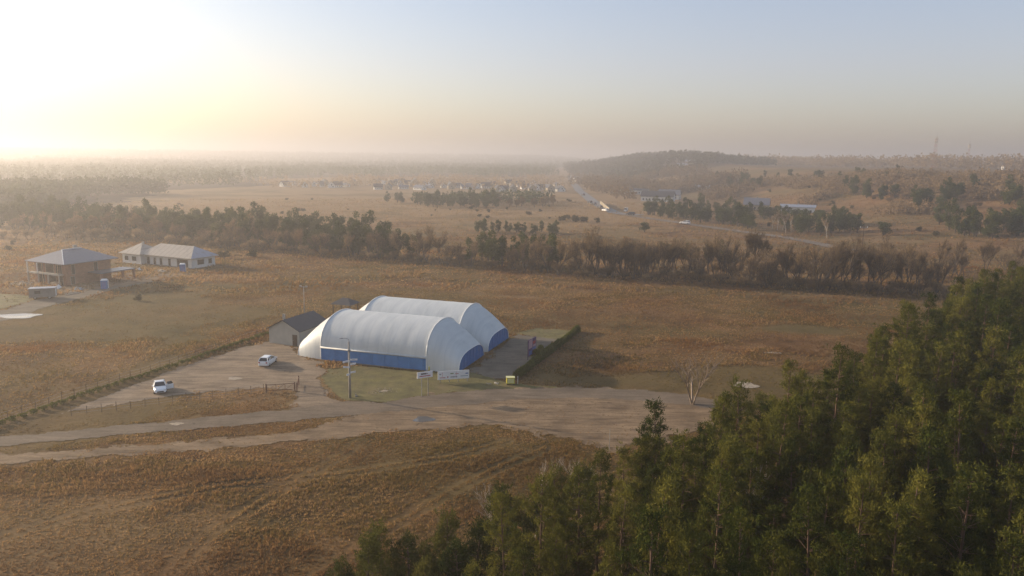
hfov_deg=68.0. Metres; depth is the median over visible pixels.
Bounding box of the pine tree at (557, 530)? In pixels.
[539,519,573,575]
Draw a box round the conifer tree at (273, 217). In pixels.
[267,212,283,243]
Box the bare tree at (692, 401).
[668,351,725,404]
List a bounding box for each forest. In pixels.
[0,146,595,164]
[0,157,567,185]
[557,149,777,177]
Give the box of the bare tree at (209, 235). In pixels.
[199,230,218,241]
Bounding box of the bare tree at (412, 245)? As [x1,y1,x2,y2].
[409,235,420,262]
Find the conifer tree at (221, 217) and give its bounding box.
[215,214,229,240]
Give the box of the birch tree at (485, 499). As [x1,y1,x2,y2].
[473,481,499,548]
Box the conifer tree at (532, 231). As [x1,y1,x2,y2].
[530,224,534,233]
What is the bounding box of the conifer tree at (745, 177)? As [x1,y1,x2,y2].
[743,173,750,182]
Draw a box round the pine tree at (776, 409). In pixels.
[757,399,812,561]
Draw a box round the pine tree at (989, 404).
[971,376,1005,454]
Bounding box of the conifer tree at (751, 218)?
[746,214,757,229]
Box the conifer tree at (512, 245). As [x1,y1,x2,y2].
[507,235,519,261]
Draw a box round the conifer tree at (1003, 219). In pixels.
[1000,208,1009,230]
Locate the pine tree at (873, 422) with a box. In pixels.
[858,381,883,451]
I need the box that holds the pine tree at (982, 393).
[973,379,999,430]
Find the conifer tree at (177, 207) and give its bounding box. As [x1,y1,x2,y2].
[173,204,184,217]
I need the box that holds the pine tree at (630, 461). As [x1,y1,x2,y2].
[601,439,642,564]
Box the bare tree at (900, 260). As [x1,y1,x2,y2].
[897,251,921,289]
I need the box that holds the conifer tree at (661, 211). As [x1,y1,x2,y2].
[657,205,665,217]
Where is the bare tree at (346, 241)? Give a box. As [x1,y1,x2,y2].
[343,234,350,257]
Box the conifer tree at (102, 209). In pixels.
[93,204,109,229]
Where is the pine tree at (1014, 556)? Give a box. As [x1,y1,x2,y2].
[973,521,1023,575]
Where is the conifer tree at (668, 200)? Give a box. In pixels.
[665,195,672,209]
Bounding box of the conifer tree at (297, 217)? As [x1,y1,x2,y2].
[288,207,302,226]
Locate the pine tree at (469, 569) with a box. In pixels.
[461,554,486,575]
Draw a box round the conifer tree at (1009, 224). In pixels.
[1005,220,1013,233]
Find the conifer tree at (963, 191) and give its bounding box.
[957,182,966,193]
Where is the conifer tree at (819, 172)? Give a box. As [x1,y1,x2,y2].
[816,169,824,175]
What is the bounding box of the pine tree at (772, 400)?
[762,393,783,498]
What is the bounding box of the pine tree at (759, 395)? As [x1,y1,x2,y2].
[743,390,771,441]
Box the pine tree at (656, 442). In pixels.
[630,433,668,534]
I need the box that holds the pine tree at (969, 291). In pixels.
[966,280,982,318]
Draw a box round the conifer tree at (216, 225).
[208,220,226,243]
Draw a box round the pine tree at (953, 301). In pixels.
[944,295,965,329]
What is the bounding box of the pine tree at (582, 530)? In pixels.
[560,513,600,575]
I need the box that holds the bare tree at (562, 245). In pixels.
[555,237,567,274]
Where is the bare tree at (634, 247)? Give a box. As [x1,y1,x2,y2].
[607,238,645,276]
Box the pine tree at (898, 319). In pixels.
[889,299,920,359]
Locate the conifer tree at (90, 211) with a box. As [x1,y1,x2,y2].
[83,206,103,229]
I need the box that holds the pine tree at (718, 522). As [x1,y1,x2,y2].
[690,464,757,575]
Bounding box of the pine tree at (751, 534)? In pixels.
[725,506,762,575]
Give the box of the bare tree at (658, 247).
[650,242,664,276]
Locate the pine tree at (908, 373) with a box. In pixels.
[872,362,920,433]
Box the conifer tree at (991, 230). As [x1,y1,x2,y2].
[985,216,1003,238]
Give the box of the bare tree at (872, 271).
[868,260,892,284]
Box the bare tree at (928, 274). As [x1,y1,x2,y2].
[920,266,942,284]
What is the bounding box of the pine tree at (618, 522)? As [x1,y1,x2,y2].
[602,483,644,575]
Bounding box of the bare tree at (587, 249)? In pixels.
[577,235,607,273]
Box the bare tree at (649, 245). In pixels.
[616,238,655,275]
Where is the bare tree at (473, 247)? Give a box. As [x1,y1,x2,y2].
[470,239,478,266]
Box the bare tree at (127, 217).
[125,204,136,229]
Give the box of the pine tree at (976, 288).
[962,279,984,323]
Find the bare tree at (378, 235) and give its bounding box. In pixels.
[366,228,382,257]
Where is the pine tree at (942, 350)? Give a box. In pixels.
[911,340,955,414]
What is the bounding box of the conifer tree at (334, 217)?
[325,212,341,237]
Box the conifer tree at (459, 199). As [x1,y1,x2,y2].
[456,191,462,205]
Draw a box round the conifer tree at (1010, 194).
[1003,189,1018,204]
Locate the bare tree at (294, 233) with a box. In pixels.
[289,229,299,253]
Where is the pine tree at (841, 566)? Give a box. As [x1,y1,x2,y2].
[815,527,869,575]
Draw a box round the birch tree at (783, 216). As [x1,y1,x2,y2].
[778,212,787,231]
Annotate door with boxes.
[102,281,105,288]
[292,335,296,345]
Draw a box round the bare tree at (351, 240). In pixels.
[345,231,354,255]
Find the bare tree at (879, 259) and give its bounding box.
[869,247,891,291]
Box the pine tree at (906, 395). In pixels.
[890,376,920,436]
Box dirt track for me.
[0,407,480,464]
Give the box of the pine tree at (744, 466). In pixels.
[720,447,754,517]
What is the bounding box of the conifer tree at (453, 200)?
[450,194,455,206]
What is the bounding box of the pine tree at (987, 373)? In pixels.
[969,363,1009,465]
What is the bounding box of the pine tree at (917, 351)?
[887,343,928,406]
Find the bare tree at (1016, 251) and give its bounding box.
[1011,239,1023,269]
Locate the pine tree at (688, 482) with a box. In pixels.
[681,468,696,526]
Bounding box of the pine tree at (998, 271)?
[990,268,1004,297]
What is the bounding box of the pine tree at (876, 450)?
[844,417,901,551]
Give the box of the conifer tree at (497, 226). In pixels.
[495,219,501,230]
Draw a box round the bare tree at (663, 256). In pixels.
[651,239,671,271]
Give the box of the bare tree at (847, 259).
[828,242,852,287]
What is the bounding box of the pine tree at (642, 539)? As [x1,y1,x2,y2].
[614,497,676,575]
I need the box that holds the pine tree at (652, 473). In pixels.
[631,460,676,565]
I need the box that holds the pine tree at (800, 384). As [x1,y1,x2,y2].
[786,376,805,429]
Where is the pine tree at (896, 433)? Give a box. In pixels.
[872,410,907,568]
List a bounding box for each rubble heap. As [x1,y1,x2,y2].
[10,280,32,285]
[64,291,78,294]
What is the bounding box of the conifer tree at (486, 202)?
[482,190,490,207]
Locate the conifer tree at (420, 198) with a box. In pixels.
[417,192,423,204]
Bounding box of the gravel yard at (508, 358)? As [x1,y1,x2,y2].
[469,334,555,378]
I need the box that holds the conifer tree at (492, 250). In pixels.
[483,229,501,265]
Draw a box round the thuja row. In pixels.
[0,331,268,424]
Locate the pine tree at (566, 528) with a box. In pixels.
[536,506,586,575]
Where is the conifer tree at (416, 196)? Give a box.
[414,193,419,204]
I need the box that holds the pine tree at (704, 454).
[668,418,722,571]
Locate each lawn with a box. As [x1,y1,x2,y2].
[0,293,30,308]
[321,366,556,401]
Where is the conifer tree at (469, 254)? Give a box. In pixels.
[464,237,475,259]
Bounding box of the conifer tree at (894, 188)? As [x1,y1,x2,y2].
[889,184,900,196]
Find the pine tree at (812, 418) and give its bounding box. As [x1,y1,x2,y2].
[788,405,832,513]
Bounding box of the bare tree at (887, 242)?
[880,234,895,260]
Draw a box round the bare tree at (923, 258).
[901,243,929,292]
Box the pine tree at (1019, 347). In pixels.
[999,344,1023,405]
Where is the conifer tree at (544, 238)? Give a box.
[537,234,546,261]
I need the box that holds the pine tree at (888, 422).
[873,417,907,512]
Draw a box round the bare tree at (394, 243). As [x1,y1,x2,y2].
[389,236,403,259]
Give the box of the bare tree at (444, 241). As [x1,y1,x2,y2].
[437,230,447,263]
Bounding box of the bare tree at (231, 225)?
[224,218,236,245]
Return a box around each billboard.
[417,371,432,395]
[438,370,468,382]
[527,336,535,359]
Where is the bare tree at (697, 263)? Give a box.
[686,255,707,281]
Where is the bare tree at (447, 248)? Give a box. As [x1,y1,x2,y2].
[441,245,460,263]
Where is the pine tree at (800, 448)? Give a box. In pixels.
[785,395,816,497]
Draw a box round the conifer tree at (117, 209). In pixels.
[109,204,126,234]
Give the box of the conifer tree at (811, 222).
[806,215,815,231]
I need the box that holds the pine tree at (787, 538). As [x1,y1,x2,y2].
[772,475,823,575]
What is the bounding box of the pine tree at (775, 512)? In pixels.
[748,499,797,574]
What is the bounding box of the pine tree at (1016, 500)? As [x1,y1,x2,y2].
[980,473,1023,567]
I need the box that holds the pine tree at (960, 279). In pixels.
[949,275,964,295]
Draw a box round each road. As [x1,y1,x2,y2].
[0,388,720,445]
[568,175,641,214]
[612,213,853,249]
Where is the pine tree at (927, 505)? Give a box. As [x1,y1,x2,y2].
[879,467,946,575]
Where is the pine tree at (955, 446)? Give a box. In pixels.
[932,416,993,523]
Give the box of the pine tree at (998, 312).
[979,297,1012,372]
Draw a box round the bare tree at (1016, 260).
[1005,257,1023,269]
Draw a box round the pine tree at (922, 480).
[877,464,959,575]
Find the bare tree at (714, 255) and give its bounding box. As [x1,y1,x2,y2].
[705,236,721,278]
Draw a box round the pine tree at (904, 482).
[894,430,949,533]
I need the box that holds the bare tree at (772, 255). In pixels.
[755,247,781,285]
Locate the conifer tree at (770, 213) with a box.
[767,207,773,218]
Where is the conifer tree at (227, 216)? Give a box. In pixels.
[224,205,237,239]
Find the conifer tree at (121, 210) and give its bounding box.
[115,205,130,232]
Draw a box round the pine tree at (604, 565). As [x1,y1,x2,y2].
[591,537,623,575]
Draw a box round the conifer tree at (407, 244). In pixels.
[402,233,421,255]
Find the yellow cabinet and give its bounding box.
[506,376,514,384]
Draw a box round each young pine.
[325,553,354,575]
[346,529,397,575]
[352,518,403,575]
[385,529,423,575]
[410,536,442,575]
[412,551,441,575]
[428,503,472,575]
[434,535,473,575]
[449,511,500,575]
[471,479,523,575]
[492,518,536,575]
[495,491,538,555]
[518,492,552,573]
[533,459,583,531]
[563,463,601,535]
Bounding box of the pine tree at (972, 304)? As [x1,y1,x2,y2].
[957,294,976,321]
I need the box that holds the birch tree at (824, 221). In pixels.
[821,217,828,234]
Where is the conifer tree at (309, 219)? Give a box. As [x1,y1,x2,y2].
[303,214,316,229]
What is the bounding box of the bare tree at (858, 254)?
[844,235,867,280]
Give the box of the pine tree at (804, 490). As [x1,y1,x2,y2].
[757,481,833,575]
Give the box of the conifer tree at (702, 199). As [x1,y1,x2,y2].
[697,193,705,206]
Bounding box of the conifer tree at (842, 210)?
[836,207,845,223]
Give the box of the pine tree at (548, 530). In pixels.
[531,490,585,574]
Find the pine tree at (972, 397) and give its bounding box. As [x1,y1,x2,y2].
[950,393,976,436]
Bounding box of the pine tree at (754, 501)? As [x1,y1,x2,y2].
[717,489,767,573]
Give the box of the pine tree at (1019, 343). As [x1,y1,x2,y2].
[1002,332,1023,385]
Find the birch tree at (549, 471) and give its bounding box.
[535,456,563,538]
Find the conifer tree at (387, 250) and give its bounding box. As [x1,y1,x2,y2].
[376,229,393,257]
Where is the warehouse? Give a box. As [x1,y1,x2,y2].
[640,190,675,201]
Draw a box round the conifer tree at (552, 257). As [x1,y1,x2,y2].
[541,234,560,269]
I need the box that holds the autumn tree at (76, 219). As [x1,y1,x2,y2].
[72,214,88,234]
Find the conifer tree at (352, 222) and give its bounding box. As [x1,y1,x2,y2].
[346,219,361,237]
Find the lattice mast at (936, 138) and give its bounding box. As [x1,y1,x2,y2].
[931,137,937,167]
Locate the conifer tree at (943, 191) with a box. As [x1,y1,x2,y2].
[936,185,947,200]
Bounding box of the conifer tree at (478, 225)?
[474,220,482,231]
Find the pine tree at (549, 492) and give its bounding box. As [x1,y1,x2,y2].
[509,470,570,575]
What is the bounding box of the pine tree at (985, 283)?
[976,267,996,307]
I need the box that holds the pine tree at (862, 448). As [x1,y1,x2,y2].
[846,440,874,497]
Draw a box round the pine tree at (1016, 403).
[1003,364,1023,454]
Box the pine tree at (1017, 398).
[1005,369,1023,447]
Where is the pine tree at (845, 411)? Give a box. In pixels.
[820,404,862,513]
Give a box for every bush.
[133,294,141,300]
[217,250,230,257]
[245,249,257,256]
[571,215,579,221]
[580,216,587,221]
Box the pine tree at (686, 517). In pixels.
[656,507,695,575]
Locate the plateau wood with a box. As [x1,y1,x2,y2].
[737,152,1023,169]
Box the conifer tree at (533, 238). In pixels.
[529,233,541,265]
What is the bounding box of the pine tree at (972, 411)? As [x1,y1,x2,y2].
[940,396,978,502]
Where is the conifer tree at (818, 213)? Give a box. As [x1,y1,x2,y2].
[816,210,826,221]
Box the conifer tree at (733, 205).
[731,199,736,213]
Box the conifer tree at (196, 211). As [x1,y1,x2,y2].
[190,208,200,215]
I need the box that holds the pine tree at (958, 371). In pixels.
[951,355,969,397]
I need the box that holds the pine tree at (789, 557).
[770,544,806,575]
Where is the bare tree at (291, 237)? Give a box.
[283,225,301,251]
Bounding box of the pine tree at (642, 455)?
[627,430,666,520]
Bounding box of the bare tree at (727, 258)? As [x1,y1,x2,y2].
[715,250,741,272]
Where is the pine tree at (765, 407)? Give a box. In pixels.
[746,399,776,470]
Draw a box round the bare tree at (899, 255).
[888,244,921,288]
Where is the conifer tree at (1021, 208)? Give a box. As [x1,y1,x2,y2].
[1011,205,1023,235]
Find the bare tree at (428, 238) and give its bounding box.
[425,226,443,264]
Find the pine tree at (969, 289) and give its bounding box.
[962,282,977,319]
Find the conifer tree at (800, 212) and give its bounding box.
[793,210,808,231]
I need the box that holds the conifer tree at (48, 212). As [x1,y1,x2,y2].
[32,207,54,228]
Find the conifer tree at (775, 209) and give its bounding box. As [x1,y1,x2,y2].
[772,205,778,219]
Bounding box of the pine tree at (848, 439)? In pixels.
[818,426,861,567]
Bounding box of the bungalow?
[118,242,218,268]
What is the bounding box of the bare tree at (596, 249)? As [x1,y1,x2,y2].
[582,227,603,273]
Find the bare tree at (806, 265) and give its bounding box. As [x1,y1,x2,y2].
[794,246,811,278]
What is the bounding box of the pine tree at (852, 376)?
[842,365,859,400]
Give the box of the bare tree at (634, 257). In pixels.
[621,245,644,278]
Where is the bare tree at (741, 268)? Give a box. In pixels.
[727,260,761,285]
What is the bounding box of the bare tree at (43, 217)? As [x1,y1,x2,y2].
[38,211,52,233]
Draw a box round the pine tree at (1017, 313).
[1000,301,1023,364]
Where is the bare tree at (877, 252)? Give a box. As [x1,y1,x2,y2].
[863,246,886,275]
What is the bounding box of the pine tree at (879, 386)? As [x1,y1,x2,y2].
[857,363,887,446]
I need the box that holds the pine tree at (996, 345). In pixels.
[964,324,1011,416]
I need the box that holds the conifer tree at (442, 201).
[440,193,446,204]
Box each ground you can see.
[0,149,1023,575]
[26,271,210,292]
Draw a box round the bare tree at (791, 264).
[777,254,794,285]
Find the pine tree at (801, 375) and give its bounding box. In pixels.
[782,367,812,427]
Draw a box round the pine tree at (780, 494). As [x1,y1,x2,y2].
[754,438,806,543]
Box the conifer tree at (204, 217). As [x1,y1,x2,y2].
[196,207,211,240]
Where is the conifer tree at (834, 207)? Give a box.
[829,204,838,223]
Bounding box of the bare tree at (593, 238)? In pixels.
[584,223,600,273]
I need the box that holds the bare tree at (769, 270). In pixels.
[764,259,775,287]
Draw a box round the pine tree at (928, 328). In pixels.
[916,322,937,377]
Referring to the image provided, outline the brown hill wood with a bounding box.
[593,164,756,200]
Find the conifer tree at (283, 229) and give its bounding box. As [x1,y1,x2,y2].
[277,221,295,247]
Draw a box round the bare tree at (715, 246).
[704,230,722,272]
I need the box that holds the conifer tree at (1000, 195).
[999,191,1008,203]
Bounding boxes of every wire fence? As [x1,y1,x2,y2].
[3,328,267,418]
[70,384,263,415]
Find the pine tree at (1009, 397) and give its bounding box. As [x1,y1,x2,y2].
[998,367,1022,449]
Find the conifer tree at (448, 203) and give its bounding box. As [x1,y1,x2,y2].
[444,195,451,206]
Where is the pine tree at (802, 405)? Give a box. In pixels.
[780,390,824,485]
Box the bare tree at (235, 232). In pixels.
[230,226,249,246]
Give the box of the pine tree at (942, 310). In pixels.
[929,306,950,338]
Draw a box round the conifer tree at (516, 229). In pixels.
[513,223,519,231]
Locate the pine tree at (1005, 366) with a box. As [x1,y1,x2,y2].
[991,355,1018,414]
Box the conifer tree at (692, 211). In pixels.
[688,200,697,220]
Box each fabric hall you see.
[298,308,483,371]
[360,296,508,351]
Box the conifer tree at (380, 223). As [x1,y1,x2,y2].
[377,220,394,237]
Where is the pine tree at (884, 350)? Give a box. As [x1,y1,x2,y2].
[864,336,892,406]
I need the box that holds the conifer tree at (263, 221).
[256,211,272,244]
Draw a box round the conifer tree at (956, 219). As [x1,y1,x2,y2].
[950,205,964,232]
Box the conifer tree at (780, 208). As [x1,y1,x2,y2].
[778,206,784,220]
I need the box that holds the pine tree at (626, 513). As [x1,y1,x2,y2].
[598,483,655,575]
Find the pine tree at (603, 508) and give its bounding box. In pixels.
[581,445,616,573]
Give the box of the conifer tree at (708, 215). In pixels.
[701,208,712,221]
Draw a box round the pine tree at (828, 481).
[793,464,862,574]
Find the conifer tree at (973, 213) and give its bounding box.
[968,209,983,236]
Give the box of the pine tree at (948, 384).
[929,366,955,482]
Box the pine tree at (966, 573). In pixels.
[952,559,981,575]
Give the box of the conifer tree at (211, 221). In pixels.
[207,210,219,232]
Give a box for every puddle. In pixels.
[0,313,42,317]
[169,422,183,424]
[228,377,241,379]
[413,416,434,421]
[735,382,759,387]
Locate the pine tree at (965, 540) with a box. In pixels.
[935,472,995,575]
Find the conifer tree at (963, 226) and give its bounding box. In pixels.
[957,211,971,235]
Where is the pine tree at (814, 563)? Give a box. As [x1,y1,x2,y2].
[801,540,835,575]
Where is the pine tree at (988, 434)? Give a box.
[968,406,997,470]
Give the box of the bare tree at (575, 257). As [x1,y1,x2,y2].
[567,239,595,271]
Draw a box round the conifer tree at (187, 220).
[180,212,196,235]
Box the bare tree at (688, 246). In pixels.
[682,242,702,278]
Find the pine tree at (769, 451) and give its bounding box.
[758,396,803,533]
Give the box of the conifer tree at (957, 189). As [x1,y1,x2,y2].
[949,183,963,199]
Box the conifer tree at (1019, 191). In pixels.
[1011,187,1022,201]
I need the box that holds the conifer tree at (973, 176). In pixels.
[969,173,979,180]
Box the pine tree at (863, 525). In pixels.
[819,473,890,575]
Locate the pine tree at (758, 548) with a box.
[745,531,781,575]
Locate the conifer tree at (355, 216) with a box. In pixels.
[344,211,362,234]
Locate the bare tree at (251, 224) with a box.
[241,211,255,231]
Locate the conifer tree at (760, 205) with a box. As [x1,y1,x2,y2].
[757,201,763,216]
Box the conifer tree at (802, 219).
[794,215,808,233]
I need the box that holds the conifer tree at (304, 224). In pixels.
[298,216,312,244]
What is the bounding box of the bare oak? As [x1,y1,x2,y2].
[744,230,773,275]
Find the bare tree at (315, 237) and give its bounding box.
[306,234,331,253]
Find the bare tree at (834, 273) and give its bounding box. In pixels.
[824,264,844,285]
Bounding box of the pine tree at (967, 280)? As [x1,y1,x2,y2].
[961,276,973,300]
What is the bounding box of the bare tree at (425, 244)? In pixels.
[414,238,431,261]
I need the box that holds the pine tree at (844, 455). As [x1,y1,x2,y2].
[811,442,878,559]
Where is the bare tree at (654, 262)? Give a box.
[635,252,660,272]
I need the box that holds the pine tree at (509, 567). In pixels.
[505,548,528,575]
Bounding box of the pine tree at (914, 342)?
[887,337,924,429]
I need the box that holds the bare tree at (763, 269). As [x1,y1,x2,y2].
[756,259,777,287]
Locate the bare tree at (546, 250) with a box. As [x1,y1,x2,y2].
[532,242,554,271]
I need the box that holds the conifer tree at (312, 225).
[309,210,325,234]
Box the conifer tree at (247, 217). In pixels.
[238,211,252,234]
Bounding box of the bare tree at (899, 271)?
[891,255,903,281]
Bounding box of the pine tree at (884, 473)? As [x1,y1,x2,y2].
[866,454,900,574]
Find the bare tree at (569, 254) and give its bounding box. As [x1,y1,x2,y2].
[556,241,575,274]
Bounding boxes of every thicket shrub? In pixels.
[23,230,29,238]
[51,229,58,237]
[131,228,144,241]
[164,235,174,243]
[171,237,181,244]
[183,235,189,244]
[206,241,215,246]
[240,242,249,251]
[245,237,258,248]
[257,240,266,250]
[277,243,286,252]
[333,249,342,257]
[365,252,375,261]
[399,254,406,262]
[414,254,423,261]
[451,259,458,266]
[454,252,467,262]
[551,263,563,275]
[567,262,577,273]
[572,268,581,278]
[581,270,590,278]
[582,263,593,276]
[598,267,611,276]
[606,261,620,276]
[619,270,629,278]
[657,266,669,277]
[680,263,692,270]
[698,272,706,284]
[709,261,719,272]
[766,274,780,286]
[794,278,802,287]
[795,276,806,287]
[803,276,817,287]
[805,282,816,292]
[817,279,828,291]
[825,277,840,290]
[830,278,843,292]
[848,279,862,293]
[864,280,875,290]
[864,284,874,292]
[872,283,882,294]
[885,284,895,294]
[886,280,896,287]
[891,279,905,291]
[902,283,917,293]
[917,281,928,292]
[925,286,934,297]
[937,284,950,298]
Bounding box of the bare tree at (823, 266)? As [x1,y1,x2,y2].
[807,257,835,291]
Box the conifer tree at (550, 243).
[540,232,557,266]
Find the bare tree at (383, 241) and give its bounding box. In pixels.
[371,236,387,258]
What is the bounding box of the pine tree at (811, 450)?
[786,440,827,567]
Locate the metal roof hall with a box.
[780,203,815,212]
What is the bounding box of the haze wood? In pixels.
[0,174,169,205]
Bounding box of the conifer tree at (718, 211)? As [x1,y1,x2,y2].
[714,208,723,223]
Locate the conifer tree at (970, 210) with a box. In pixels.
[966,206,979,234]
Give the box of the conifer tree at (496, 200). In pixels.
[491,192,499,206]
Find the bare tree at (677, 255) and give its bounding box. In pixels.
[667,241,682,270]
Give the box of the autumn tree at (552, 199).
[549,195,555,204]
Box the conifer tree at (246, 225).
[236,212,252,243]
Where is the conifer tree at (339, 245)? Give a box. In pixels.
[331,220,346,252]
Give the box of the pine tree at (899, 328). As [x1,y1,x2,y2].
[890,302,921,365]
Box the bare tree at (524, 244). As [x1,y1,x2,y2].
[515,238,535,273]
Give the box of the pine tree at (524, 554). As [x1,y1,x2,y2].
[508,540,533,575]
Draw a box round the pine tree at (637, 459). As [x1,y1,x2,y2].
[625,434,659,573]
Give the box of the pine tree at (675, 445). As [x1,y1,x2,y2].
[666,434,690,521]
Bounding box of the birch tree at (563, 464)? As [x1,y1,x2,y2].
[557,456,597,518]
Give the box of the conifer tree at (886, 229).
[878,221,892,234]
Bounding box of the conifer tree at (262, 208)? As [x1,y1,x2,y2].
[256,206,266,225]
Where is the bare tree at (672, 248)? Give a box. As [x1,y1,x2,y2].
[665,236,677,272]
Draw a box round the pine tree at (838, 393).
[813,341,861,454]
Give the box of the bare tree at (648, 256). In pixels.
[626,242,657,277]
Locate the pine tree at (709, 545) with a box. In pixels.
[694,485,719,573]
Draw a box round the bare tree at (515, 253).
[504,247,525,269]
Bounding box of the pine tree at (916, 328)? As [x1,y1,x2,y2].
[892,302,929,365]
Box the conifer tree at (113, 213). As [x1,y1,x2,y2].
[106,203,118,219]
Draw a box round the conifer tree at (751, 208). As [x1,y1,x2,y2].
[748,202,754,214]
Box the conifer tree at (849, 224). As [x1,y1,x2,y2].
[845,215,855,231]
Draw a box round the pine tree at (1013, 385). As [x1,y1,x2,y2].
[995,347,1023,464]
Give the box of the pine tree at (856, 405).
[827,397,867,478]
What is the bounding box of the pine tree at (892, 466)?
[857,427,901,541]
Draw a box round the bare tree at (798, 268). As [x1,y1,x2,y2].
[778,253,807,285]
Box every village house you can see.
[279,180,289,186]
[315,181,324,186]
[327,182,334,187]
[333,181,342,186]
[373,183,382,189]
[384,183,392,189]
[398,184,408,188]
[413,184,426,189]
[446,181,454,188]
[460,183,472,188]
[471,183,480,188]
[480,182,489,187]
[500,185,508,191]
[509,184,516,191]
[527,184,536,191]
[545,184,554,191]
[556,185,565,191]
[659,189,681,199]
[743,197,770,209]
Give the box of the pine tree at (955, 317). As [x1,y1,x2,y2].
[938,310,966,362]
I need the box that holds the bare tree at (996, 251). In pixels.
[982,239,1001,272]
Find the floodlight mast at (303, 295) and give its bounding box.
[299,285,307,312]
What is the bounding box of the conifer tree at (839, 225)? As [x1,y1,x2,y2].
[835,213,844,231]
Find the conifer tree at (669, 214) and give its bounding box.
[664,205,671,217]
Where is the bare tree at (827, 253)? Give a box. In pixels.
[805,240,844,289]
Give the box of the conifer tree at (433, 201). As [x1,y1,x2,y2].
[429,195,435,206]
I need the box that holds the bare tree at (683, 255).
[679,241,702,271]
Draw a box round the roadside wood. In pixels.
[567,172,636,198]
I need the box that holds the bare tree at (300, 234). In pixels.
[294,229,303,254]
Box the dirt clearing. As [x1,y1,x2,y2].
[308,385,715,454]
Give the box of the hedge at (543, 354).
[512,325,580,378]
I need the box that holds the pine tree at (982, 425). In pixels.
[970,406,1000,523]
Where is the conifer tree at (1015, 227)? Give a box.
[1007,211,1023,236]
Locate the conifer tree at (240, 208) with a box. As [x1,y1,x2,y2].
[230,206,244,234]
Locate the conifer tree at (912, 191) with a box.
[910,185,919,197]
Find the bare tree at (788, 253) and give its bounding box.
[776,242,796,279]
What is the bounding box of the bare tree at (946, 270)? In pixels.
[920,257,955,292]
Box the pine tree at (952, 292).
[940,285,956,320]
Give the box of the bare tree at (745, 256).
[712,244,754,278]
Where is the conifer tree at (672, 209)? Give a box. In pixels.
[668,202,676,218]
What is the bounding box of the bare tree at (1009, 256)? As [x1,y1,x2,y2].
[995,252,1015,270]
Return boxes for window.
[38,263,42,271]
[39,274,44,282]
[45,263,53,272]
[47,275,55,281]
[55,265,61,273]
[70,276,74,284]
[71,264,74,274]
[93,262,97,270]
[177,259,187,267]
[197,259,203,264]
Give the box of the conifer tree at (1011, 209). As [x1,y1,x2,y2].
[1007,207,1020,222]
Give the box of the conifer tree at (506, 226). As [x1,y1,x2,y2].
[503,220,508,231]
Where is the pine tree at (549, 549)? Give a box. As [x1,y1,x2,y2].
[533,520,570,574]
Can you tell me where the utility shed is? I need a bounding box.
[266,311,325,345]
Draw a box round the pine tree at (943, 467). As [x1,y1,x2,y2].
[901,418,962,563]
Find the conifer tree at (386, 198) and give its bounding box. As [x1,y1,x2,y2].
[383,191,390,201]
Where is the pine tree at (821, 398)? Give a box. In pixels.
[812,368,838,440]
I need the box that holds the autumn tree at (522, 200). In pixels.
[519,196,525,205]
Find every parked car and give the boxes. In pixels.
[152,379,173,393]
[258,355,276,365]
[679,220,689,223]
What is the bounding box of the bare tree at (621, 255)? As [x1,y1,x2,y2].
[605,244,631,274]
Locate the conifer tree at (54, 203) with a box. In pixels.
[44,196,57,220]
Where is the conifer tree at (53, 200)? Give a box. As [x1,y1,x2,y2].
[47,193,59,209]
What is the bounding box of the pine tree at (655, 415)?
[632,397,676,495]
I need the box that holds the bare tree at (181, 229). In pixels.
[171,224,186,238]
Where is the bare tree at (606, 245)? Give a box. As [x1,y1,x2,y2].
[594,235,625,274]
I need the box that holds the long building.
[620,188,649,193]
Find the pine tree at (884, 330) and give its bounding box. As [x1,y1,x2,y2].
[862,323,897,389]
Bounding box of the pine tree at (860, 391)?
[835,382,874,453]
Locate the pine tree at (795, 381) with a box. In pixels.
[761,358,804,514]
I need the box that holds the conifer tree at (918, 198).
[912,189,923,205]
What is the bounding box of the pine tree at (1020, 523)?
[992,484,1023,575]
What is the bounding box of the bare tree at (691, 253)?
[685,245,700,279]
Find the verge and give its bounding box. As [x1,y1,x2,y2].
[516,328,569,338]
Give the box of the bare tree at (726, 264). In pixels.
[717,259,738,278]
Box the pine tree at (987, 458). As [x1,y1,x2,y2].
[973,412,1019,525]
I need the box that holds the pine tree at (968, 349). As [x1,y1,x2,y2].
[938,327,977,411]
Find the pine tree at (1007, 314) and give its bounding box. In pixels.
[999,300,1013,357]
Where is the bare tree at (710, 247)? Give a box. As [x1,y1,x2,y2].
[702,237,719,270]
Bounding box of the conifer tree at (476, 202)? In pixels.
[472,195,479,207]
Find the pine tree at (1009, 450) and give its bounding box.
[983,414,1023,550]
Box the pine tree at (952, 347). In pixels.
[925,330,969,412]
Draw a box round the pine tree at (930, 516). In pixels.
[894,483,941,575]
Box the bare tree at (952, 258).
[945,252,970,275]
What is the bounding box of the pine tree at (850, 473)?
[830,463,882,575]
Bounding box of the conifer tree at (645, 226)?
[639,222,649,231]
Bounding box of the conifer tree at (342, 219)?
[335,216,345,238]
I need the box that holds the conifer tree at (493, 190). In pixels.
[489,188,497,205]
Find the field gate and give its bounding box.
[265,382,295,392]
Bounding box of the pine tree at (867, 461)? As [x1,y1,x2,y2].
[838,448,901,574]
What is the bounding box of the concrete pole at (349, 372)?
[339,338,356,397]
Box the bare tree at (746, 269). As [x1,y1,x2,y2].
[737,265,766,287]
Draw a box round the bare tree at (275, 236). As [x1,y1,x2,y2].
[261,229,281,251]
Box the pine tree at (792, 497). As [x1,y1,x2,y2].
[771,464,823,570]
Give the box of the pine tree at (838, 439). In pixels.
[816,420,864,551]
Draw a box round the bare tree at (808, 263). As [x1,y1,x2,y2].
[781,254,820,284]
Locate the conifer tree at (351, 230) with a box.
[343,224,362,255]
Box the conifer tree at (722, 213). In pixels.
[717,208,727,224]
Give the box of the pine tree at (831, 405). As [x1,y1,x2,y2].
[819,400,840,467]

